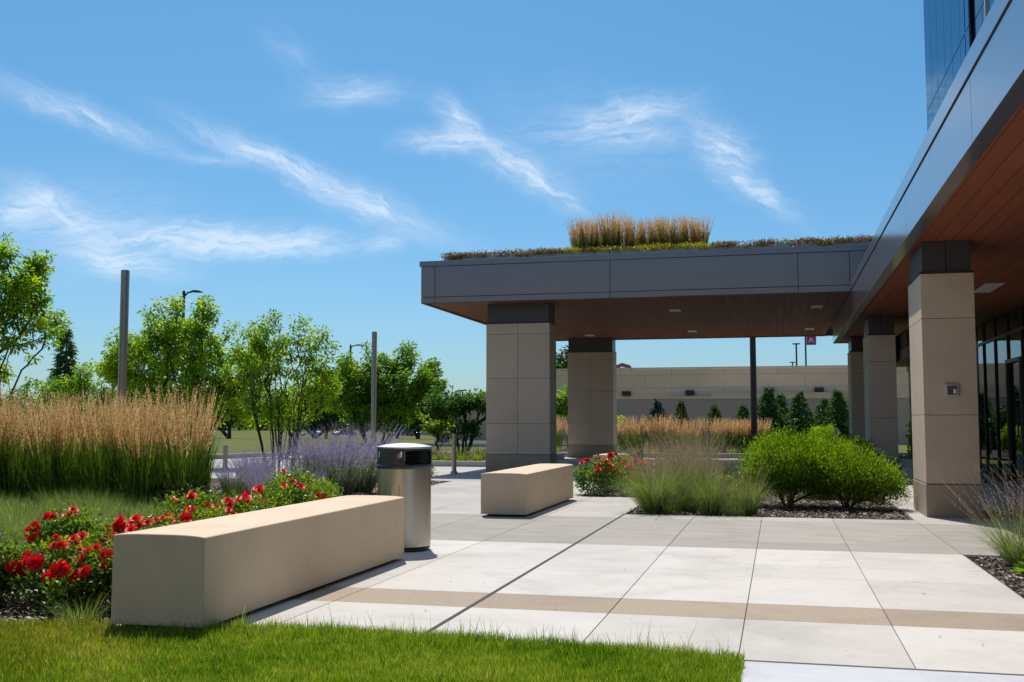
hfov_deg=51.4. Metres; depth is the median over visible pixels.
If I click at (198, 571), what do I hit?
bench
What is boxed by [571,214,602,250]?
reed grass
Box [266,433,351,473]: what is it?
russian sage
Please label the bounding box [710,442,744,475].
fescue tuft
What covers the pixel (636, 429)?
reed grass
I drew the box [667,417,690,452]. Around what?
reed grass
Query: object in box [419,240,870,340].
entrance canopy
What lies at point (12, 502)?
fescue tuft
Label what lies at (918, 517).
walkway
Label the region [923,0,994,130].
glass tower
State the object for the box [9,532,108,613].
rose bush
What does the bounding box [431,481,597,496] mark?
walkway
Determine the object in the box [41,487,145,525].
fescue tuft
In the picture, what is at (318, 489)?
rose bush
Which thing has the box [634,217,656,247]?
reed grass
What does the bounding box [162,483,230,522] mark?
rose bush
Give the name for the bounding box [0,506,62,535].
fescue tuft
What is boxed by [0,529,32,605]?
rose bush
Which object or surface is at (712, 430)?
reed grass
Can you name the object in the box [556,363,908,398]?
service building
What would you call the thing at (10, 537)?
fescue tuft
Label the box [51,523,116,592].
rose bush
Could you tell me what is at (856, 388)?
pillar
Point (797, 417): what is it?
spruce tree
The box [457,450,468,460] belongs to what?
fescue tuft
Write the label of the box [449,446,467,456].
fescue tuft
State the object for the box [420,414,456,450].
young tree
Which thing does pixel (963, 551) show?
aggregate paving
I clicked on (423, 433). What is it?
parked car
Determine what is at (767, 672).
walkway
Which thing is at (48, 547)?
rose bush
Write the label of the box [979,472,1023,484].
walkway
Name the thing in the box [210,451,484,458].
kerb
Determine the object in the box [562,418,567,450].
reed grass
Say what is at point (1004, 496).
fountain grass
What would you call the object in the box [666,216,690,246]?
reed grass
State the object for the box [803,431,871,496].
shrub
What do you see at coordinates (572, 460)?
road
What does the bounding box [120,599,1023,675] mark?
paving
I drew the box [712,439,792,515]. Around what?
fescue tuft
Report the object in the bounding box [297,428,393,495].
russian sage
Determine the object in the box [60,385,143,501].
reed grass
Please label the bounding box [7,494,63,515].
fescue tuft
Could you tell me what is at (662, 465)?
rose bush
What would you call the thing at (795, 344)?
parking lamp
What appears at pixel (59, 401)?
reed grass
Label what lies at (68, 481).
reed grass
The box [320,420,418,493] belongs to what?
russian sage
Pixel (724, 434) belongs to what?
reed grass
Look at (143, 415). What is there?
reed grass
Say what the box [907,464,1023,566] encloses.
fountain grass
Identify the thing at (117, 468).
reed grass
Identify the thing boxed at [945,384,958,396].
alarm box
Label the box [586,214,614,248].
reed grass
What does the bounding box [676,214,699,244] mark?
reed grass
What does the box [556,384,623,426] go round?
young tree
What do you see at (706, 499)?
fescue tuft
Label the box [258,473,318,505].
rose bush
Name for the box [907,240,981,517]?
pillar
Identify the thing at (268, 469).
russian sage
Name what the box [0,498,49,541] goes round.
fescue tuft
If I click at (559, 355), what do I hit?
background tree
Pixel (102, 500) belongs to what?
fescue tuft
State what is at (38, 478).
reed grass
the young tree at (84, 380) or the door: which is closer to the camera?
the door
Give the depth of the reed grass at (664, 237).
25.23 m
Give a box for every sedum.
[439,234,873,259]
[561,239,714,253]
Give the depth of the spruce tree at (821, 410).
49.70 m
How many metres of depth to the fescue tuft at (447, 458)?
29.80 m
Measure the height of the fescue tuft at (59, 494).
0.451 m
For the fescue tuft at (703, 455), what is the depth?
17.24 m
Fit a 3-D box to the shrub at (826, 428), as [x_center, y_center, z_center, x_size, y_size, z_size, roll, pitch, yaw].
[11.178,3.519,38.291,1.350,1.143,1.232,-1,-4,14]
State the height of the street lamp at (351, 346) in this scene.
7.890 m
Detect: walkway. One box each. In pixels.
[373,472,588,482]
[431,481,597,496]
[431,494,638,516]
[741,661,1023,681]
[885,484,1023,525]
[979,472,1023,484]
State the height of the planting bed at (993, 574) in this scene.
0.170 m
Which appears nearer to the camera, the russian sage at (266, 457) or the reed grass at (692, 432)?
the russian sage at (266, 457)
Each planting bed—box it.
[343,454,485,460]
[483,443,743,452]
[585,477,909,519]
[970,559,1023,597]
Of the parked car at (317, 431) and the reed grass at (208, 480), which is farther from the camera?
the parked car at (317, 431)
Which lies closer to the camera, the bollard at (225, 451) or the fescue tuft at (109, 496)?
the fescue tuft at (109, 496)
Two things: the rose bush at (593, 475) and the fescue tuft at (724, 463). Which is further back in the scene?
the fescue tuft at (724, 463)
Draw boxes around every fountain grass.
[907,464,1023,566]
[968,450,1023,553]
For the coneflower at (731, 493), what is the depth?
14.49 m
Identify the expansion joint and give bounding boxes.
[424,514,624,632]
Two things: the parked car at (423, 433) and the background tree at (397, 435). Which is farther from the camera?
the parked car at (423, 433)
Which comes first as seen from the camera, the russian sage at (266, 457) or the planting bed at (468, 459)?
the russian sage at (266, 457)
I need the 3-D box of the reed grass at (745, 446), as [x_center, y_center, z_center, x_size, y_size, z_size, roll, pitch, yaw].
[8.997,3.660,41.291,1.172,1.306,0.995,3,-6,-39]
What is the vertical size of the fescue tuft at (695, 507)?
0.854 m
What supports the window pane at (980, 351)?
in the lobby wing
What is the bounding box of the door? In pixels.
[1005,356,1023,480]
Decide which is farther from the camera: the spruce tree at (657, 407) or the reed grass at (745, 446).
the spruce tree at (657, 407)
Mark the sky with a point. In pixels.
(305, 157)
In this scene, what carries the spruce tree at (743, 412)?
on the planting bed at (565, 449)
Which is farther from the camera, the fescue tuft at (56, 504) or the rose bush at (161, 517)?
the fescue tuft at (56, 504)
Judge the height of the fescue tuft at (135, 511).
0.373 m
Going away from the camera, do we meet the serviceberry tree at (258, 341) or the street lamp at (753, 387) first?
the serviceberry tree at (258, 341)
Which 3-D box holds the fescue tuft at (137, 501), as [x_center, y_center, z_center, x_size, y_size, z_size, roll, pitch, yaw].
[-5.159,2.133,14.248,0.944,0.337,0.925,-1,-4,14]
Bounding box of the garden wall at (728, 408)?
[454,398,909,444]
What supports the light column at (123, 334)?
on the road
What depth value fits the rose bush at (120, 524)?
8.28 m
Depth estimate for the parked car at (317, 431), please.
214.66 m
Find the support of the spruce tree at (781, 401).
on the planting bed at (565, 449)
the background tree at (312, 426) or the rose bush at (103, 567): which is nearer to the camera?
the rose bush at (103, 567)
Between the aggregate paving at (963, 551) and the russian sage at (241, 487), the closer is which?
the aggregate paving at (963, 551)
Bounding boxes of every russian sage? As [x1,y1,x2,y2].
[211,453,269,497]
[222,444,287,493]
[227,443,285,473]
[234,468,285,491]
[240,463,291,485]
[244,458,300,482]
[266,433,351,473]
[277,422,376,481]
[289,463,333,481]
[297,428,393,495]
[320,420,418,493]
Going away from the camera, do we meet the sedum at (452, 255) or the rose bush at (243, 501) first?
the rose bush at (243, 501)
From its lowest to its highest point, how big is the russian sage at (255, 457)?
0.871 m
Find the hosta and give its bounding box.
[1011,556,1023,573]
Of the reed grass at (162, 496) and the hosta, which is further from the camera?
the reed grass at (162, 496)
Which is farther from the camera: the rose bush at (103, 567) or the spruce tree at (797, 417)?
the spruce tree at (797, 417)
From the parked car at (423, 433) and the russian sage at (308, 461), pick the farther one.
the parked car at (423, 433)
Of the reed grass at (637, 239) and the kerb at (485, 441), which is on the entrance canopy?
the reed grass at (637, 239)
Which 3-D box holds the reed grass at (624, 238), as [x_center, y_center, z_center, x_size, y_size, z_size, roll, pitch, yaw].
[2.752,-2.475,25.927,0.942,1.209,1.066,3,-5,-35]
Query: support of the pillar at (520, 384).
on the ground at (248, 439)
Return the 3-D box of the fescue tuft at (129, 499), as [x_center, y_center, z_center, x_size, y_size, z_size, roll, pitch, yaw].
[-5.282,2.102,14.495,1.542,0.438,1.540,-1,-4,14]
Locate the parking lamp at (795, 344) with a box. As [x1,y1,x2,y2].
[792,343,799,367]
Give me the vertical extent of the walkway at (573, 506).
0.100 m
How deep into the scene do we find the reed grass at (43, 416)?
16.33 m
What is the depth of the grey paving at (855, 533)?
11.81 m
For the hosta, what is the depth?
8.47 m
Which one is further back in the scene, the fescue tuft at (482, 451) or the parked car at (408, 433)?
the parked car at (408, 433)
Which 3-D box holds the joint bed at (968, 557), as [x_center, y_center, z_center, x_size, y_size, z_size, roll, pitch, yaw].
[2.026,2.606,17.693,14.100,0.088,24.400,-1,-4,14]
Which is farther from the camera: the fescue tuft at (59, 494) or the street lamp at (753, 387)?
the street lamp at (753, 387)
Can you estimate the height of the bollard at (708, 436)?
0.970 m
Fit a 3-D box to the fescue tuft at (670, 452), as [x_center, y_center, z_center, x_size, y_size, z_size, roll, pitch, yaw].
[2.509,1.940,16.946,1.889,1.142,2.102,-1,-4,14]
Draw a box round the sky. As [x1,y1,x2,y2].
[0,0,926,404]
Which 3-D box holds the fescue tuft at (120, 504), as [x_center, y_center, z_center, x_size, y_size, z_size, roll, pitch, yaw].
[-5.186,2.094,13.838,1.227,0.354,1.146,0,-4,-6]
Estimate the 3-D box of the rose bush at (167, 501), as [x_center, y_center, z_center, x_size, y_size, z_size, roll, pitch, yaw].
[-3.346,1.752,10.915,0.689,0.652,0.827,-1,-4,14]
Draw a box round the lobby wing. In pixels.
[832,0,1023,481]
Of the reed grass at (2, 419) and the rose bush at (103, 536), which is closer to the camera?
the rose bush at (103, 536)
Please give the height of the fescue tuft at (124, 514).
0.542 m
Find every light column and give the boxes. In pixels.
[117,270,129,414]
[371,332,376,446]
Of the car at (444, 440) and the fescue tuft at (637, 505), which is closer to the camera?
the fescue tuft at (637, 505)
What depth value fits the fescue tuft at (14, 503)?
13.95 m
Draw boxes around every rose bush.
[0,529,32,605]
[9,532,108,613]
[18,502,106,554]
[25,544,105,616]
[28,535,93,598]
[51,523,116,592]
[59,539,112,612]
[90,510,154,541]
[111,508,197,541]
[130,508,179,527]
[151,480,222,516]
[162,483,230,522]
[167,501,238,524]
[199,489,276,518]
[232,484,295,507]
[251,463,328,500]
[253,476,315,502]
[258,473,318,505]
[311,476,339,499]
[312,476,347,497]
[573,454,621,495]
[598,452,640,492]
[609,457,656,495]
[647,457,678,473]
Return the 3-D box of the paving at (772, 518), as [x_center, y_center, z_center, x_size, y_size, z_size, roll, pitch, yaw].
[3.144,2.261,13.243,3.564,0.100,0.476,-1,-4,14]
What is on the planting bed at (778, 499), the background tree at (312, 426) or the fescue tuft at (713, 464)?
the fescue tuft at (713, 464)
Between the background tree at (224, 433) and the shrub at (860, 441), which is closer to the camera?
the shrub at (860, 441)
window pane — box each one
[978,345,986,469]
[984,341,997,471]
[996,336,1008,474]
[1008,331,1022,477]
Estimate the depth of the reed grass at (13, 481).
15.36 m
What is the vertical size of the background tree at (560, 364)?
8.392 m
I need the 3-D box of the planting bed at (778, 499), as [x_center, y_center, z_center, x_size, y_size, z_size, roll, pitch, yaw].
[3.922,2.737,18.708,4.685,0.180,10.500,-1,-4,14]
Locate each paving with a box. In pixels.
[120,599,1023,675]
[287,586,1023,630]
[324,540,1023,613]
[431,513,1023,547]
[431,533,1016,556]
[622,514,918,523]
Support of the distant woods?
on the ground at (248, 439)
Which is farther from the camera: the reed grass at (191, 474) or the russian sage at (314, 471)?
the russian sage at (314, 471)
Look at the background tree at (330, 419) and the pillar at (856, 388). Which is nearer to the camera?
the pillar at (856, 388)
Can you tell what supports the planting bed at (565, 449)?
on the ground at (248, 439)
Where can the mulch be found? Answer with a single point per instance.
(839, 508)
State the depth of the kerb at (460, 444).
53.94 m
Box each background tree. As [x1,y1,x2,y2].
[202,381,257,438]
[295,409,335,437]
[302,400,348,438]
[389,410,405,438]
[399,382,441,438]
[556,345,623,369]
[556,356,567,368]
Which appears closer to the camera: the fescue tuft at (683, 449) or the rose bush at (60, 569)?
the rose bush at (60, 569)
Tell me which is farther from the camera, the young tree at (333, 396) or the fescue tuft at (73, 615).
the young tree at (333, 396)
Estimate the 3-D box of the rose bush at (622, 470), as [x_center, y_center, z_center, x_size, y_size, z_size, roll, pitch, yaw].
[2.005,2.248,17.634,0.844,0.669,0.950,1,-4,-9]
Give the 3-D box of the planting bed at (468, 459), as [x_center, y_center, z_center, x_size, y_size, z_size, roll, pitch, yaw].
[-2.828,3.722,33.111,7.600,0.200,7.150,-1,-4,14]
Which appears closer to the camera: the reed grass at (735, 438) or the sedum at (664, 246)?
the sedum at (664, 246)
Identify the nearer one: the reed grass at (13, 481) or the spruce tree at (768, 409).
the reed grass at (13, 481)
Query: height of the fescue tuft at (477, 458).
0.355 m
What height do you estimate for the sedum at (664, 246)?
0.317 m
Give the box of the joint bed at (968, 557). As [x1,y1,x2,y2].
[431,479,1023,669]
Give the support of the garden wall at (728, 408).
on the ground at (248, 439)
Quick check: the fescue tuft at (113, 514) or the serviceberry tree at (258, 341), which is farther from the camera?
the serviceberry tree at (258, 341)
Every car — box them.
[300,429,320,435]
[332,429,356,435]
[391,429,413,435]
[413,430,433,436]
[436,434,449,442]
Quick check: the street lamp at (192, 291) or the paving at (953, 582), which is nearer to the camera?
the paving at (953, 582)
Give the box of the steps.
[899,453,984,483]
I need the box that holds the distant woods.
[0,403,453,430]
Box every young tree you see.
[1,362,128,421]
[248,362,344,457]
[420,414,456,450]
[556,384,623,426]
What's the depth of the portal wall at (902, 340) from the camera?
23.28 m
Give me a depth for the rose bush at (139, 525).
7.42 m
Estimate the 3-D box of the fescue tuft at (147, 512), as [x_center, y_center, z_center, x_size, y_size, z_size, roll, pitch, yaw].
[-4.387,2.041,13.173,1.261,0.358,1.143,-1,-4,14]
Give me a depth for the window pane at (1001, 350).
23.16 m
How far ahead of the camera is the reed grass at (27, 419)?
16.44 m
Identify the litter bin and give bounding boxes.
[376,443,432,551]
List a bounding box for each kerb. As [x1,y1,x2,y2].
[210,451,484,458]
[339,453,564,466]
[361,443,646,446]
[435,441,565,442]
[556,452,747,458]
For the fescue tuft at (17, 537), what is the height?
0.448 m
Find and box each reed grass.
[0,389,24,446]
[0,389,28,496]
[0,390,53,505]
[0,393,39,451]
[0,395,69,469]
[9,389,76,462]
[11,391,89,506]
[32,385,109,460]
[34,396,116,500]
[55,390,118,473]
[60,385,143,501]
[80,393,147,451]
[80,395,169,497]
[90,383,165,452]
[96,396,173,506]
[105,382,220,505]
[114,393,185,462]
[147,393,222,502]
[153,382,232,501]
[556,414,567,448]
[559,216,591,250]
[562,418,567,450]
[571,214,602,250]
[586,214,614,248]
[594,209,627,253]
[606,212,638,247]
[617,417,638,450]
[620,415,647,451]
[622,218,648,249]
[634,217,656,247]
[644,416,668,449]
[646,214,669,245]
[649,412,678,452]
[653,214,679,247]
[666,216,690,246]
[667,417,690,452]
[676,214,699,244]
[677,419,703,450]
[688,215,714,248]
[695,417,723,452]
[710,417,735,451]
[721,421,741,451]
[722,418,745,452]
[731,419,750,451]
[741,416,765,447]
[750,418,771,440]
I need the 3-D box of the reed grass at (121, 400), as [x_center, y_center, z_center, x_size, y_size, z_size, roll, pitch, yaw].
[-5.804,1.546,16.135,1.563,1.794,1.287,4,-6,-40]
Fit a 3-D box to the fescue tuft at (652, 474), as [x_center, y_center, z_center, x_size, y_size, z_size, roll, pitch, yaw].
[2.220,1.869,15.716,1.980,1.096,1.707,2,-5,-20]
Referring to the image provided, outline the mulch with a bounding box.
[0,480,1023,623]
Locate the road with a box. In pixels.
[194,456,745,478]
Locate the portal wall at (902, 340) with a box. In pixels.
[895,329,912,433]
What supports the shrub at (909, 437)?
on the steps
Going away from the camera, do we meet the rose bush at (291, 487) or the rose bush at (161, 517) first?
the rose bush at (161, 517)
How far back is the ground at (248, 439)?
82.13 m
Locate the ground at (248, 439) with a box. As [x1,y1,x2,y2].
[182,427,982,472]
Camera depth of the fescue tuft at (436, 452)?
32.29 m
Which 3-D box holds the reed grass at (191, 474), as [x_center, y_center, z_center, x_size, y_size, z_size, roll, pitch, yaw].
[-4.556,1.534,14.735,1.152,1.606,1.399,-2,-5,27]
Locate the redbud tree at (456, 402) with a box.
[422,384,485,454]
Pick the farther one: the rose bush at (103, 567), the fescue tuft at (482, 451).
the fescue tuft at (482, 451)
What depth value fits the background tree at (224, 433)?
109.87 m
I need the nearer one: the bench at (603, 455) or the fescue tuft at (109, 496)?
the fescue tuft at (109, 496)
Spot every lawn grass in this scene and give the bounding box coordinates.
[0,602,745,681]
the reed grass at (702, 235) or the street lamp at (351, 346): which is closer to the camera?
the reed grass at (702, 235)
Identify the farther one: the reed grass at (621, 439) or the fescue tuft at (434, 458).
the reed grass at (621, 439)
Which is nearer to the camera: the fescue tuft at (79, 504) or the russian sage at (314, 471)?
the fescue tuft at (79, 504)
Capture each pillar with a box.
[486,302,556,471]
[567,337,616,457]
[847,336,864,441]
[862,316,898,477]
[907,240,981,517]
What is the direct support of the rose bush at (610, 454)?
on the planting bed at (778, 499)
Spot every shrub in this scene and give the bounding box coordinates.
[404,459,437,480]
[732,423,846,507]
[790,426,916,510]
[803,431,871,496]
[807,423,842,437]
[844,432,885,464]
[904,421,912,458]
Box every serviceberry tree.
[0,232,74,415]
[85,292,273,445]
[223,308,342,475]
[318,337,449,448]
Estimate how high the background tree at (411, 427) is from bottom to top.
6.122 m
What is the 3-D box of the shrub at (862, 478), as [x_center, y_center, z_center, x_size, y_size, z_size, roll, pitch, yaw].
[4.661,1.776,15.052,1.447,1.196,2.046,3,-5,-32]
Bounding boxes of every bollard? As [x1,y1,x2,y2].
[222,445,228,469]
[450,434,457,473]
[706,430,710,464]
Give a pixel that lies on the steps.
(906, 462)
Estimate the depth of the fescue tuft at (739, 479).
14.29 m
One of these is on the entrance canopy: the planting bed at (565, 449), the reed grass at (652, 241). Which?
the reed grass at (652, 241)
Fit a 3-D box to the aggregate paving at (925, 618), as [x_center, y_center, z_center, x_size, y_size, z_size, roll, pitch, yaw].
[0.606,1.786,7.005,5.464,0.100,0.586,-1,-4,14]
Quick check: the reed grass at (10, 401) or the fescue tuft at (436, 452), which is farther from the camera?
the fescue tuft at (436, 452)
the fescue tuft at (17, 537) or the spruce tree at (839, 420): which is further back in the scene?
the spruce tree at (839, 420)
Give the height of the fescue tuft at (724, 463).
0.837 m
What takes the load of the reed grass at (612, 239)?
on the entrance canopy
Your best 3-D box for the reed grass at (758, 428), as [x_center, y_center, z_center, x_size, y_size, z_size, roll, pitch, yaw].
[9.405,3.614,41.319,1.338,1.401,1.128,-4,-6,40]
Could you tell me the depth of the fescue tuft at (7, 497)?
14.93 m
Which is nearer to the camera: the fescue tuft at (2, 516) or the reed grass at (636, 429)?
the fescue tuft at (2, 516)
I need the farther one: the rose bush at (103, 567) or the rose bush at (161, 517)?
the rose bush at (161, 517)
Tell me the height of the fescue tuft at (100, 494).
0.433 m
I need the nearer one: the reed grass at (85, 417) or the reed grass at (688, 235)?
the reed grass at (85, 417)
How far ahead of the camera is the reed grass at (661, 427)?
39.05 m
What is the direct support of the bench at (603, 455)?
on the walkway at (448, 476)
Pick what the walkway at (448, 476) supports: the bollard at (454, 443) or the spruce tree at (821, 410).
the bollard at (454, 443)
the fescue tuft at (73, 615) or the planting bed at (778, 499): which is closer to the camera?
the fescue tuft at (73, 615)
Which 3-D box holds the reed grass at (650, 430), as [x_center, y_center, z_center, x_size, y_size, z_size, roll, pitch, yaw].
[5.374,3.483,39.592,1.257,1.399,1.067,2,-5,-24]
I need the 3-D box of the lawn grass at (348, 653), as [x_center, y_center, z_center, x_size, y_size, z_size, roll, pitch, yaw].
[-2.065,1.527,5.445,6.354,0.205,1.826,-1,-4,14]
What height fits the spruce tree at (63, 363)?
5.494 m
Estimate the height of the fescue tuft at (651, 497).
1.290 m
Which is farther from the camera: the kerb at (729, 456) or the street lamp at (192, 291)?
the street lamp at (192, 291)
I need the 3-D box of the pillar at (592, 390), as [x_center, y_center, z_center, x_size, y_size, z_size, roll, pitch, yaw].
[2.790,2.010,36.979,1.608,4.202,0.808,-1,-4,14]
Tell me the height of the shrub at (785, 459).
1.234 m
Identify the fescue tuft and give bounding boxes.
[0,486,21,506]
[0,488,40,508]
[0,490,33,513]
[0,495,49,519]
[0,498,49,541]
[0,499,52,531]
[0,505,34,546]
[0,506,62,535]
[1,520,52,553]
[1,530,61,585]
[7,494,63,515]
[19,485,97,513]
[25,486,89,504]
[29,590,110,624]
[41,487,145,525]
[49,484,126,506]
[57,492,116,515]
[59,490,99,501]
[65,479,150,505]
[69,495,125,517]
[78,490,121,508]
[85,493,154,516]
[85,499,156,527]
[87,498,166,529]
[96,483,164,509]
[100,494,167,518]
[110,488,153,512]
[117,495,167,519]
[432,446,456,457]
[432,453,445,460]
[437,452,451,460]
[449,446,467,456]
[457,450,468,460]
[464,446,476,457]
[469,448,485,458]
[469,450,485,460]
[542,423,712,514]
[600,445,689,509]
[607,407,766,510]
[622,430,694,494]
[630,454,701,512]
[638,422,720,486]
[642,432,715,496]
[651,429,722,473]
[654,430,732,476]
[659,426,749,515]
[659,437,734,492]
[666,451,737,512]
[689,460,770,511]
[701,444,740,473]
[707,475,763,516]
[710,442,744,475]
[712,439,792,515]
[723,444,741,452]
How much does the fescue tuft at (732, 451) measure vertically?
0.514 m
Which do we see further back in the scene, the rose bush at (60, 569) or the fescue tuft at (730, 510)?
the fescue tuft at (730, 510)
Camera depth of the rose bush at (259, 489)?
9.81 m
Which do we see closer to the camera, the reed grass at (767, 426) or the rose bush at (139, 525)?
the rose bush at (139, 525)
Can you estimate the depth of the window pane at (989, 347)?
24.37 m
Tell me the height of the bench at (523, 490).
0.552 m
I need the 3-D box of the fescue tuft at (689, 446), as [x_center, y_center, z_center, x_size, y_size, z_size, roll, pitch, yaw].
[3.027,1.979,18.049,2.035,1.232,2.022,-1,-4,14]
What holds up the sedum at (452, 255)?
on the entrance canopy
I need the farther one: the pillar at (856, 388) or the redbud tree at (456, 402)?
the redbud tree at (456, 402)
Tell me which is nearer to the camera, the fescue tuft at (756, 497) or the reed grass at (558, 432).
the fescue tuft at (756, 497)
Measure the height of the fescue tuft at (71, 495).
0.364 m
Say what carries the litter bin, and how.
on the paving at (953, 582)
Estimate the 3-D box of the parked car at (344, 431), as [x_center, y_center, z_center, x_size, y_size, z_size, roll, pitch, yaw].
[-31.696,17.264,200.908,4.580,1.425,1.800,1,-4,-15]
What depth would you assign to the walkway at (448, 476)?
23.10 m
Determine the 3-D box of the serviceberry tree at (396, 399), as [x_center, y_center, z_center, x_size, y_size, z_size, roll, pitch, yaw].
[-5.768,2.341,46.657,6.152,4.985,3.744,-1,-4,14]
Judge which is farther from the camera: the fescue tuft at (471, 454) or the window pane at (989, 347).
the fescue tuft at (471, 454)
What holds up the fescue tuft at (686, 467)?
on the planting bed at (778, 499)
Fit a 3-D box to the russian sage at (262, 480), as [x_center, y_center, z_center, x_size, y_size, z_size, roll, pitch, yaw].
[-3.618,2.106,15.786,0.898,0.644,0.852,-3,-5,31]
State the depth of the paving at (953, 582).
8.35 m
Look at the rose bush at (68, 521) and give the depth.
8.35 m
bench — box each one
[111,495,404,627]
[481,464,572,515]
[593,451,642,466]
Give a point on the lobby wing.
(963, 178)
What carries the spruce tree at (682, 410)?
on the planting bed at (565, 449)
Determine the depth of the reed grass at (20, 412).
16.72 m
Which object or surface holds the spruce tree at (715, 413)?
on the planting bed at (565, 449)
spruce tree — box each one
[39,325,84,439]
[641,398,668,443]
[673,400,690,437]
[698,404,723,445]
[731,403,750,438]
[745,386,793,441]
[775,393,789,427]
[778,391,822,440]
[806,396,833,430]
[815,388,848,443]
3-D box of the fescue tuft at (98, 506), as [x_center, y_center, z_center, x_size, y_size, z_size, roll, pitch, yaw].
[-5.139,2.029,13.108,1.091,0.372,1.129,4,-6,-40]
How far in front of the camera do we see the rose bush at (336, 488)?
13.45 m
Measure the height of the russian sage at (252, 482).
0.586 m
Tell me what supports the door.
in the lobby wing
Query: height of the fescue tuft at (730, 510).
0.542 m
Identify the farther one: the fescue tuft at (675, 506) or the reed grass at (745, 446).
the reed grass at (745, 446)
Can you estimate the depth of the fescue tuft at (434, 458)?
30.08 m
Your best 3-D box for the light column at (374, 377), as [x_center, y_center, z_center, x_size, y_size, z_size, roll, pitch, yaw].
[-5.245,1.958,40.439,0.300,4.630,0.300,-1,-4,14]
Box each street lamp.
[180,290,202,387]
[349,344,363,438]
[750,338,757,448]
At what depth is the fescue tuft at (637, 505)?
14.74 m
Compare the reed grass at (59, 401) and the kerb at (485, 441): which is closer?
the reed grass at (59, 401)
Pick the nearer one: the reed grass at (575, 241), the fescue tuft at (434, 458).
the reed grass at (575, 241)
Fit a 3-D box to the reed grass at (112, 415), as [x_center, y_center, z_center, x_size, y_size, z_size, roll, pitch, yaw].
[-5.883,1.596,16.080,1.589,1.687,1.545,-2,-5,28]
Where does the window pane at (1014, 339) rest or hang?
in the lobby wing

